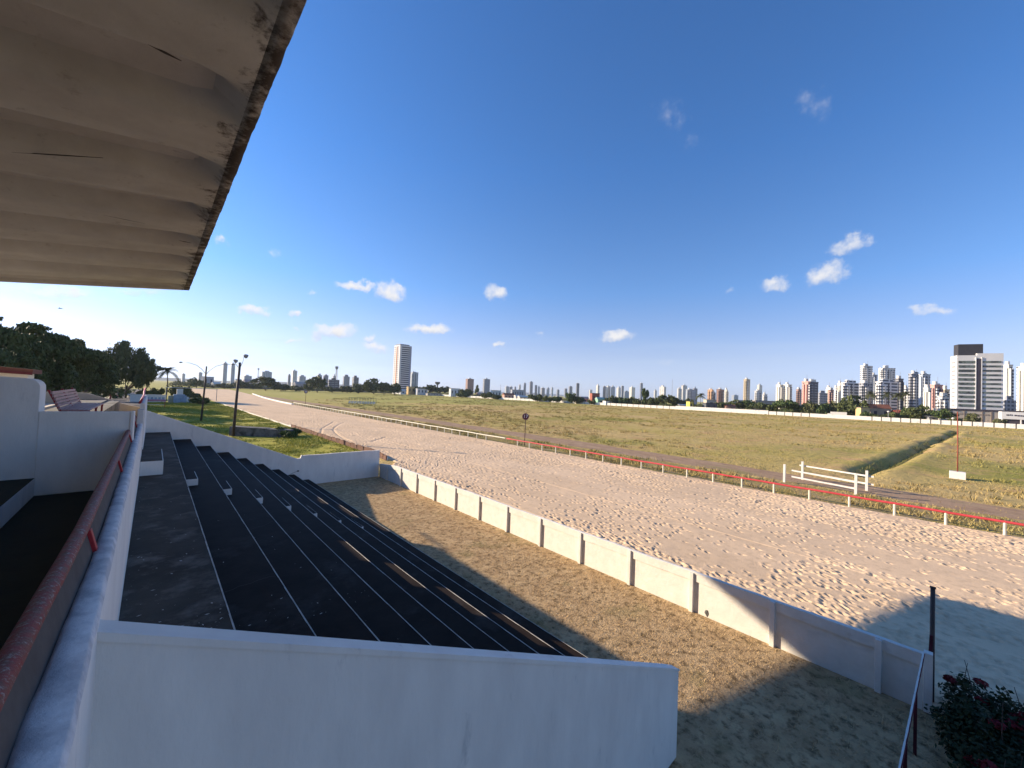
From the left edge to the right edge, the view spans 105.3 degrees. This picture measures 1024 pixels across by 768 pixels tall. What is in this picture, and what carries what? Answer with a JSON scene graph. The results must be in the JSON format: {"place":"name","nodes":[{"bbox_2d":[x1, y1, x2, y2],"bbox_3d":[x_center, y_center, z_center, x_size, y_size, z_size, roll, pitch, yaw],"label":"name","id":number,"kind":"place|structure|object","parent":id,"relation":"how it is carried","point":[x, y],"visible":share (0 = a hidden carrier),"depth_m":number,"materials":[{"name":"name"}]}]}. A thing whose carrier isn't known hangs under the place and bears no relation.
{"place":"outdoors","nodes":[
{"label":"outdoors","id":0,"kind":"place"},
{"bbox_2d":[104,389,145,406],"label":"car park","id":1,"kind":"structure","parent":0,"point":[124,400],"depth_m":140.62,"materials":[{"name":"grey asphalt"}]},
{"bbox_2d":[0,367,41,378],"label":"awning building","id":2,"kind":"structure","parent":1,"relation":"on","point":[15,372],"depth_m":26.13,"materials":[{"name":"red paint"}]},
{"bbox_2d":[0,348,50,384],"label":"broadleaf tree","id":3,"kind":"object","parent":1,"relation":"on","point":[14,359],"visible":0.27,"depth_m":58.60,"materials":[{"name":"green plant"}]},
{"bbox_2d":[0,316,51,368],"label":"broadleaf tree","id":4,"kind":"object","parent":1,"relation":"on","point":[14,339],"visible":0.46,"depth_m":62.36,"materials":[{"name":"green plant"}]},
{"bbox_2d":[12,321,82,389],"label":"broadleaf tree","id":5,"kind":"object","parent":1,"relation":"on","point":[63,347],"visible":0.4,"depth_m":74.59,"materials":[{"name":"green plant"}]},
{"bbox_2d":[42,359,79,391],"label":"broadleaf tree","id":6,"kind":"object","parent":1,"relation":"on","point":[63,372],"visible":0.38,"depth_m":76.76,"materials":[{"name":"green plant"}]},
{"bbox_2d":[38,331,108,384],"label":"broadleaf tree","id":7,"kind":"object","parent":1,"relation":"on","point":[87,357],"visible":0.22,"depth_m":92.14,"materials":[{"name":"green plant"}]},
{"bbox_2d":[47,338,119,391],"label":"broadleaf tree","id":8,"kind":"object","parent":1,"relation":"on","point":[88,375],"visible":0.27,"depth_m":111.17,"materials":[{"name":"green plant"}]},
{"bbox_2d":[75,373,121,397],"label":"broadleaf tree","id":9,"kind":"object","parent":1,"relation":"on","point":[106,385],"visible":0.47,"depth_m":116.04,"materials":[{"name":"green plant"}]},
{"bbox_2d":[105,340,149,397],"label":"broadleaf tree","id":10,"kind":"object","parent":1,"relation":"on","point":[122,355],"visible":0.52,"depth_m":157.77,"materials":[{"name":"green plant"}]},
{"bbox_2d":[127,354,160,390],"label":"broadleaf tree","id":11,"kind":"object","parent":1,"relation":"on","point":[147,375],"visible":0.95,"depth_m":159.86,"materials":[{"name":"green plant"}]},
{"bbox_2d":[0,0,306,289],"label":"stand roof","id":12,"kind":"structure","parent":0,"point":[127,127],"depth_m":9.45,"materials":[{"name":"concrete"}]},
{"bbox_2d":[222,362,227,382],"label":"apartment tower","id":13,"kind":"structure","parent":0,"point":[224,374],"depth_m":1209.68,"materials":[{"name":"white paint"}]},
{"bbox_2d":[147,397,379,469],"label":"green lawn","id":14,"kind":"structure","parent":0,"point":[325,447],"depth_m":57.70,"materials":[{"name":"green plant"}]},
{"bbox_2d":[155,366,179,398],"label":"palm tree","id":15,"kind":"object","parent":14,"relation":"on","point":[167,370],"visible":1,"depth_m":153.48,"materials":[{"name":"green plant"}]},
{"bbox_2d":[168,389,190,402],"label":"white stair block","id":16,"kind":"structure","parent":14,"relation":"on","point":[179,396],"depth_m":137.94,"materials":[{"name":"blue paint"}]},
{"bbox_2d":[168,385,192,395],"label":"shrub","id":17,"kind":"object","parent":14,"relation":"on","point":[188,389],"visible":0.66,"depth_m":177.52,"materials":[{"name":"green plant"}]},
{"bbox_2d":[188,397,209,403],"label":"shrub","id":18,"kind":"object","parent":14,"relation":"on","point":[198,400],"visible":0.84,"depth_m":132.77,"materials":[{"name":"green plant"}]},
{"bbox_2d":[179,362,234,420],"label":"street lamp","id":19,"kind":"object","parent":14,"relation":"on","point":[202,407],"visible":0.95,"depth_m":78.96,"materials":[{"name":"metal"}]},
{"bbox_2d":[232,354,248,435],"bbox_3d":[-41.202,1.698,58.643,2.109,12.490,1.147,2,-1,-1],"label":"floodlight pole","id":20,"kind":"object","parent":14,"relation":"on","point":[236,395],"visible":0.98,"depth_m":58.45,"materials":[{"name":"metal"}]},
{"bbox_2d":[229,426,292,437],"bbox_3d":[-38.279,7.336,59.834,8.693,1.510,1.600,2,-1,-4],"label":"concrete trough","id":21,"kind":"object","parent":14,"relation":"on","point":[255,431],"visible":0.69,"depth_m":59.04,"materials":[{"name":"grey concrete"}]},
{"bbox_2d":[275,427,301,437],"bbox_3d":[-34.472,7.473,60.466,4.235,1.768,5.615,4,-2,-43],"label":"wild shrub","id":22,"kind":"object","parent":14,"relation":"on","point":[293,433],"visible":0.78,"depth_m":59.08,"materials":[{"name":"green plant"}]},
{"bbox_2d":[224,404,387,460],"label":"slab border","id":23,"kind":"object","parent":14,"relation":"on","point":[357,446],"visible":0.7,"depth_m":56.34,"materials":[{"name":"white paint"}]},
{"bbox_2d":[328,378,339,391],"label":"warehouse","id":24,"kind":"structure","parent":0,"point":[333,382],"depth_m":657.73,"materials":[{"name":"white concrete"}]},
{"bbox_2d":[155,377,563,395],"bbox_3d":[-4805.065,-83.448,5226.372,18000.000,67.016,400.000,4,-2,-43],"label":"hills","id":25,"kind":"structure","parent":0,"point":[169,379],"depth_m":5609.79,"materials":[{"name":"green plant"}]},
{"bbox_2d":[410,371,417,386],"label":"apartment tower","id":26,"kind":"structure","parent":0,"point":[414,379],"depth_m":924.10,"materials":[{"name":"white paint"}]},
{"bbox_2d":[465,378,473,393],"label":"apartment tower","id":27,"kind":"structure","parent":0,"point":[469,383],"depth_m":1299.91,"materials":[{"name":"white paint"}]},
{"bbox_2d":[483,378,489,392],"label":"apartment tower","id":28,"kind":"structure","parent":0,"point":[486,385],"depth_m":1353.73,"materials":[{"name":"white paint"}]},
{"bbox_2d":[0,0,1023,401],"label":"sky","id":29,"kind":"structure","parent":0,"point":[704,195],"materials":[{"name":"blue"}]},
{"bbox_2d":[115,380,1023,718],"bbox_3d":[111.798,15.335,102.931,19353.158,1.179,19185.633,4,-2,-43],"label":"ground","id":30,"kind":"structure","parent":0,"point":[927,468],"depth_m":86.00,"materials":[{"name":"green plant"}]},
{"bbox_2d":[0,399,119,649],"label":"deck","id":31,"kind":"structure","parent":30,"relation":"on","point":[35,532],"depth_m":7.13,"materials":[{"name":"grey concrete"}]},
{"bbox_2d":[0,376,45,480],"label":"cross wall","id":32,"kind":"structure","parent":31,"relation":"on","point":[22,403],"depth_m":9.19,"materials":[{"name":"white paint"}]},
{"bbox_2d":[47,388,103,410],"bbox_3d":[-13.431,0.635,12.110,0.800,0.950,4.200,4,-2,-43],"label":"slatted bench","id":33,"kind":"object","parent":31,"relation":"on","point":[75,406],"visible":0.77,"depth_m":11.56,"materials":[{"name":"red paint"}]},
{"bbox_2d":[34,411,134,495],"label":"cross wall","id":34,"kind":"structure","parent":31,"relation":"on","point":[75,450],"depth_m":9.79,"materials":[{"name":"white paint"}]},
{"bbox_2d":[45,392,139,423],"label":"cream end wall","id":35,"kind":"structure","parent":31,"relation":"on","point":[89,396],"depth_m":23.43,"materials":[{"name":"paint"}]},
{"bbox_2d":[7,395,147,767],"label":"parapet","id":36,"kind":"structure","parent":30,"relation":"on","point":[55,729],"depth_m":2.43,"materials":[{"name":"white paint"}]},
{"bbox_2d":[0,388,145,767],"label":"handrail","id":37,"kind":"object","parent":36,"relation":"on","point":[27,649],"visible":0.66,"depth_m":2.39,"materials":[{"name":"red metal"}]},
{"bbox_2d":[130,394,165,401],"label":"blue white wall","id":38,"kind":"structure","parent":30,"relation":"on","point":[135,397],"depth_m":138.08,"materials":[{"name":"paint"}]},
{"bbox_2d":[187,377,203,387],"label":"broadleaf tree","id":39,"kind":"object","parent":30,"relation":"on","point":[195,382],"visible":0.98,"depth_m":462.13,"materials":[{"name":"green plant"}]},
{"bbox_2d":[145,411,379,483],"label":"end wall","id":40,"kind":"structure","parent":30,"relation":"on","point":[325,468],"depth_m":30.43,"materials":[{"name":"white paint"}]},
{"bbox_2d":[248,376,279,390],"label":"broadleaf tree","id":41,"kind":"object","parent":30,"relation":"on","point":[266,381],"visible":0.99,"depth_m":467.08,"materials":[{"name":"green plant"}]},
{"bbox_2d":[271,383,290,390],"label":"broadleaf tree","id":42,"kind":"object","parent":30,"relation":"on","point":[282,387],"visible":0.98,"depth_m":475.11,"materials":[{"name":"green plant"}]},
{"bbox_2d":[307,375,327,392],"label":"broadleaf tree","id":43,"kind":"object","parent":30,"relation":"on","point":[319,382],"visible":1,"depth_m":478.52,"materials":[{"name":"green plant"}]},
{"bbox_2d":[352,383,363,392],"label":"broadleaf tree","id":44,"kind":"object","parent":30,"relation":"on","point":[357,388],"visible":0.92,"depth_m":552.58,"materials":[{"name":"green plant"}]},
{"bbox_2d":[361,378,384,393],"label":"broadleaf tree","id":45,"kind":"object","parent":30,"relation":"on","point":[369,386],"visible":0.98,"depth_m":531.03,"materials":[{"name":"green plant"}]},
{"bbox_2d":[388,382,401,394],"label":"broadleaf tree","id":46,"kind":"object","parent":30,"relation":"on","point":[395,388],"visible":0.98,"depth_m":540.82,"materials":[{"name":"green plant"}]},
{"bbox_2d":[392,344,411,393],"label":"striped tower","id":47,"kind":"structure","parent":30,"relation":"on","point":[402,365],"depth_m":680.51,"materials":[{"name":"white concrete"}]},
{"bbox_2d":[423,384,442,391],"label":"broadleaf tree","id":48,"kind":"object","parent":30,"relation":"on","point":[432,388],"visible":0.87,"depth_m":658.66,"materials":[{"name":"green plant"}]},
{"bbox_2d":[79,380,919,418],"bbox_3d":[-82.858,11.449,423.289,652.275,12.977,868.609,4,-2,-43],"label":"scrub belt","id":49,"kind":"object","parent":30,"relation":"on","point":[121,394],"visible":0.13,"depth_m":404.30,"materials":[{"name":"green plant"}]},
{"bbox_2d":[625,396,641,404],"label":"broadleaf tree","id":50,"kind":"object","parent":30,"relation":"on","point":[632,400],"visible":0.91,"depth_m":407.48,"materials":[{"name":"green plant"}]},
{"bbox_2d":[641,388,648,404],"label":"broadleaf tree","id":51,"kind":"object","parent":30,"relation":"on","point":[645,394],"visible":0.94,"depth_m":404.78,"materials":[{"name":"green plant"}]},
{"bbox_2d":[379,464,932,713],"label":"panel wall","id":52,"kind":"structure","parent":30,"relation":"on","point":[879,664],"depth_m":14.04,"materials":[{"name":"white paint"}]},
{"bbox_2d":[655,394,679,403],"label":"broadleaf tree","id":53,"kind":"object","parent":30,"relation":"on","point":[661,399],"visible":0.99,"depth_m":391.53,"materials":[{"name":"green plant"}]},
{"bbox_2d":[441,394,1023,428],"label":"perimeter wall","id":54,"kind":"structure","parent":30,"relation":"on","point":[986,424],"depth_m":281.70,"materials":[{"name":"white paint"}]},
{"bbox_2d":[749,402,769,409],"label":"broadleaf tree","id":55,"kind":"object","parent":30,"relation":"on","point":[761,405],"visible":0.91,"depth_m":350.00,"materials":[{"name":"green plant"}]},
{"bbox_2d":[771,399,799,409],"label":"broadleaf tree","id":56,"kind":"object","parent":30,"relation":"on","point":[788,403],"visible":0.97,"depth_m":323.25,"materials":[{"name":"green plant"}]},
{"bbox_2d":[799,400,818,413],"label":"broadleaf tree","id":57,"kind":"object","parent":30,"relation":"on","point":[807,407],"visible":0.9,"depth_m":314.41,"materials":[{"name":"green plant"}]},
{"bbox_2d":[815,402,830,413],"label":"broadleaf tree","id":58,"kind":"object","parent":30,"relation":"on","point":[825,408],"visible":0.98,"depth_m":309.14,"materials":[{"name":"green plant"}]},
{"bbox_2d":[836,394,868,415],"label":"broadleaf tree","id":59,"kind":"object","parent":30,"relation":"on","point":[850,404],"visible":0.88,"depth_m":298.81,"materials":[{"name":"green plant"}]},
{"bbox_2d":[867,404,891,415],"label":"house","id":60,"kind":"structure","parent":30,"relation":"on","point":[879,409],"depth_m":289.73,"materials":[{"name":"paint"}]},
{"bbox_2d":[856,431,960,477],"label":"ditch grass","id":61,"kind":"structure","parent":30,"relation":"on","point":[924,450],"depth_m":71.91,"materials":[{"name":"green plant"}]},
{"bbox_2d":[903,404,932,418],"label":"broadleaf tree","id":62,"kind":"object","parent":30,"relation":"on","point":[920,409],"visible":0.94,"depth_m":268.36,"materials":[{"name":"green plant"}]},
{"bbox_2d":[930,586,935,701],"bbox_3d":[11.459,7.179,10.648,0.129,3.312,0.124,4,-2,-43],"label":"dark pole","id":63,"kind":"object","parent":30,"relation":"on","point":[932,610],"visible":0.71,"depth_m":10.63,"materials":[{"name":"metal"}]},
{"bbox_2d":[930,409,958,418],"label":"broadleaf tree","id":64,"kind":"object","parent":30,"relation":"on","point":[943,413],"visible":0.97,"depth_m":252.61,"materials":[{"name":"green plant"}]},
{"bbox_2d":[949,412,965,479],"bbox_3d":[53.390,7.323,46.754,1.000,8.001,1.300,4,-2,-43],"label":"red post","id":65,"kind":"object","parent":30,"relation":"on","point":[957,474],"visible":1,"depth_m":46.61,"materials":[{"name":"white paint"}]},
{"bbox_2d":[962,413,980,421],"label":"broadleaf tree","id":66,"kind":"object","parent":30,"relation":"on","point":[971,417],"visible":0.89,"depth_m":242.66,"materials":[{"name":"green plant"}]},
{"bbox_2d":[950,344,1003,409],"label":"hotel block","id":67,"kind":"structure","parent":30,"relation":"on","point":[976,376],"depth_m":286.25,"materials":[{"name":"white concrete"}]},
{"bbox_2d":[998,411,1023,423],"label":"showroom","id":68,"kind":"structure","parent":30,"relation":"on","point":[1014,417],"depth_m":244.32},
{"bbox_2d":[192,388,1023,714],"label":"sand track","id":69,"kind":"structure","parent":0,"point":[872,572],"depth_m":23.24,"materials":[{"name":"beige sand"}]},
{"bbox_2d":[255,395,1023,519],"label":"dirt path","id":70,"kind":"structure","parent":0,"point":[1011,513],"depth_m":45.88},
{"bbox_2d":[800,461,873,490],"bbox_3d":[32.926,9.361,39.939,0.271,1.950,6.118,3,-2,-33],"label":"white barrier","id":71,"kind":"object","parent":70,"relation":"on","point":[866,475],"visible":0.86,"depth_m":39.16,"materials":[{"name":"paint"}]},
{"bbox_2d":[317,476,963,767],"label":"paddock ground","id":72,"kind":"structure","parent":0,"point":[731,745],"depth_m":12.23,"materials":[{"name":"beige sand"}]},
{"bbox_2d":[119,432,587,657],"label":"terrace steps","id":73,"kind":"structure","parent":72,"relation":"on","point":[206,552],"depth_m":10.16,"materials":[{"name":"grey concrete"}]},
{"bbox_2d":[139,448,163,475],"bbox_3d":[-13.971,2.987,15.140,0.616,0.519,3.250,4,-2,-43],"label":"half step","id":74,"kind":"object","parent":73,"relation":"on","point":[151,461],"visible":0.98,"depth_m":14.07,"materials":[{"name":"white paint"}]},
{"bbox_2d":[184,471,197,485],"bbox_3d":[-12.640,3.691,15.285,0.436,0.261,1.650,4,-2,-43],"label":"half step","id":75,"kind":"object","parent":73,"relation":"on","point":[191,477],"visible":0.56,"depth_m":14.82,"materials":[{"name":"white paint"}]},
{"bbox_2d":[218,480,231,494],"bbox_3d":[-11.867,4.258,16.003,0.436,0.261,1.650,4,-2,-43],"label":"half step","id":76,"kind":"object","parent":73,"relation":"on","point":[226,486],"visible":0.52,"depth_m":15.61,"materials":[{"name":"white paint"}]},
{"bbox_2d":[89,620,679,767],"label":"end wall","id":77,"kind":"structure","parent":72,"relation":"on","point":[170,696],"depth_m":3.91,"materials":[{"name":"white paint"}]},
{"bbox_2d":[898,651,924,767],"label":"side fence","id":78,"kind":"object","parent":72,"relation":"on","point":[903,756],"visible":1,"depth_m":8.96,"materials":[{"name":"white metal"}]},
{"bbox_2d":[924,660,1023,767],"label":"flowering bush","id":79,"kind":"object","parent":72,"relation":"on","point":[981,732],"visible":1,"depth_m":9.00,"materials":[{"name":"green plant"}]},
{"bbox_2d":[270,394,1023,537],"bbox_3d":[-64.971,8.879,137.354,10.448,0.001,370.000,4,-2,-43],"label":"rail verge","id":80,"kind":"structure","parent":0,"point":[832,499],"depth_m":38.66,"materials":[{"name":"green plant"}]},
{"bbox_2d":[293,402,1023,535],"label":"running rail","id":81,"kind":"object","parent":80,"relation":"on","point":[1004,522],"visible":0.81,"depth_m":34.66,"materials":[{"name":"metal"}]},
{"bbox_2d":[783,464,857,494],"bbox_3d":[29.957,9.248,38.198,0.266,1.850,5.843,3,-2,-38],"label":"white barrier","id":82,"kind":"object","parent":80,"relation":"on","point":[854,481],"visible":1,"depth_m":37.76,"materials":[{"name":"paint"}]},
{"bbox_2d":[685,388,695,403],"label":"apartment block","id":83,"kind":"structure","parent":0,"point":[690,394],"depth_m":829.43,"materials":[{"name":"white paint"}]},
{"bbox_2d":[716,388,723,402],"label":"apartment block","id":84,"kind":"structure","parent":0,"point":[719,394],"depth_m":798.24,"materials":[{"name":"white paint"}]},
{"bbox_2d":[743,378,749,399],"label":"apartment tower","id":85,"kind":"structure","parent":0,"point":[746,390],"depth_m":773.90,"materials":[{"name":"white paint"}]},
{"bbox_2d":[776,379,783,408],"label":"apartment tower","id":86,"kind":"structure","parent":0,"point":[779,390],"depth_m":578.10,"materials":[{"name":"white paint"}]},
{"bbox_2d":[783,380,791,406],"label":"apartment tower","id":87,"kind":"structure","parent":0,"point":[787,392],"depth_m":572.85,"materials":[{"name":"white paint"}]},
{"bbox_2d":[796,385,801,405],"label":"apartment block","id":88,"kind":"structure","parent":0,"point":[798,395],"depth_m":645.55,"materials":[{"name":"pink paint"}]},
{"bbox_2d":[802,379,809,403],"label":"apartment tower","id":89,"kind":"structure","parent":0,"point":[805,390],"depth_m":447.79,"materials":[{"name":"pink paint"}]},
{"bbox_2d":[809,379,818,403],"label":"apartment tower","id":90,"kind":"structure","parent":0,"point":[813,391],"depth_m":464.99,"materials":[{"name":"white paint"}]},
{"bbox_2d":[818,391,827,404],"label":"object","id":91,"kind":"structure","parent":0,"point":[822,397],"depth_m":513.03,"materials":[{"name":"white concrete"}]},
{"bbox_2d":[841,380,858,400],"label":"apartment tower","id":92,"kind":"structure","parent":0,"point":[849,387],"depth_m":428.50,"materials":[{"name":"white paint"}]},
{"bbox_2d":[859,380,873,403],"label":"apartment tower","id":93,"kind":"structure","parent":0,"point":[864,386],"depth_m":417.37,"materials":[{"name":"white paint"}]},
{"bbox_2d":[860,364,872,382],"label":"apartment tower","id":94,"kind":"structure","parent":0,"point":[866,371],"depth_m":566.83,"materials":[{"name":"white paint"}]},
{"bbox_2d":[875,379,898,409],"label":"apartment tower","id":95,"kind":"structure","parent":0,"point":[885,385],"depth_m":394.57,"materials":[{"name":"white paint"}]},
{"bbox_2d":[878,365,895,381],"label":"apartment tower","id":96,"kind":"structure","parent":0,"point":[885,372],"depth_m":538.49,"materials":[{"name":"white paint"}]},
{"bbox_2d":[895,376,903,409],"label":"apartment tower","id":97,"kind":"structure","parent":0,"point":[900,390],"depth_m":426.27,"materials":[{"name":"white paint"}]},
{"bbox_2d":[908,369,918,407],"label":"apartment tower","id":98,"kind":"structure","parent":0,"point":[913,382],"depth_m":419.77,"materials":[{"name":"white paint"}]},
{"bbox_2d":[918,371,930,404],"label":"apartment tower","id":99,"kind":"structure","parent":0,"point":[924,378],"depth_m":407.47,"materials":[{"name":"white paint"}]},
{"bbox_2d":[923,381,931,410],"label":"apartment tower","id":100,"kind":"structure","parent":0,"point":[927,394],"depth_m":356.31,"materials":[{"name":"white paint"}]},
{"bbox_2d":[930,381,942,409],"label":"apartment tower","id":101,"kind":"structure","parent":0,"point":[936,387],"depth_m":366.84,"materials":[{"name":"white paint"}]},
{"bbox_2d":[937,392,949,407],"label":"apartment block","id":102,"kind":"structure","parent":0,"point":[943,401],"depth_m":336.15,"materials":[{"name":"white paint"}]},
{"bbox_2d":[933,408,1023,422],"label":"podium building","id":103,"kind":"structure","parent":0,"point":[988,416],"depth_m":266.79,"materials":[{"name":"concrete"}]},
{"bbox_2d":[1003,361,1013,399],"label":"apartment tower","id":104,"kind":"structure","parent":0,"point":[1008,387],"depth_m":371.58,"materials":[{"name":"white paint"}]},
{"bbox_2d":[1003,396,1015,410],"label":"apartment building","id":105,"kind":"structure","parent":0,"point":[1009,403],"depth_m":322.81,"materials":[{"name":"white concrete"}]},
{"bbox_2d":[1016,363,1023,410],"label":"apartment tower","id":106,"kind":"structure","parent":0,"point":[1020,391],"depth_m":341.97,"materials":[{"name":"white paint"}]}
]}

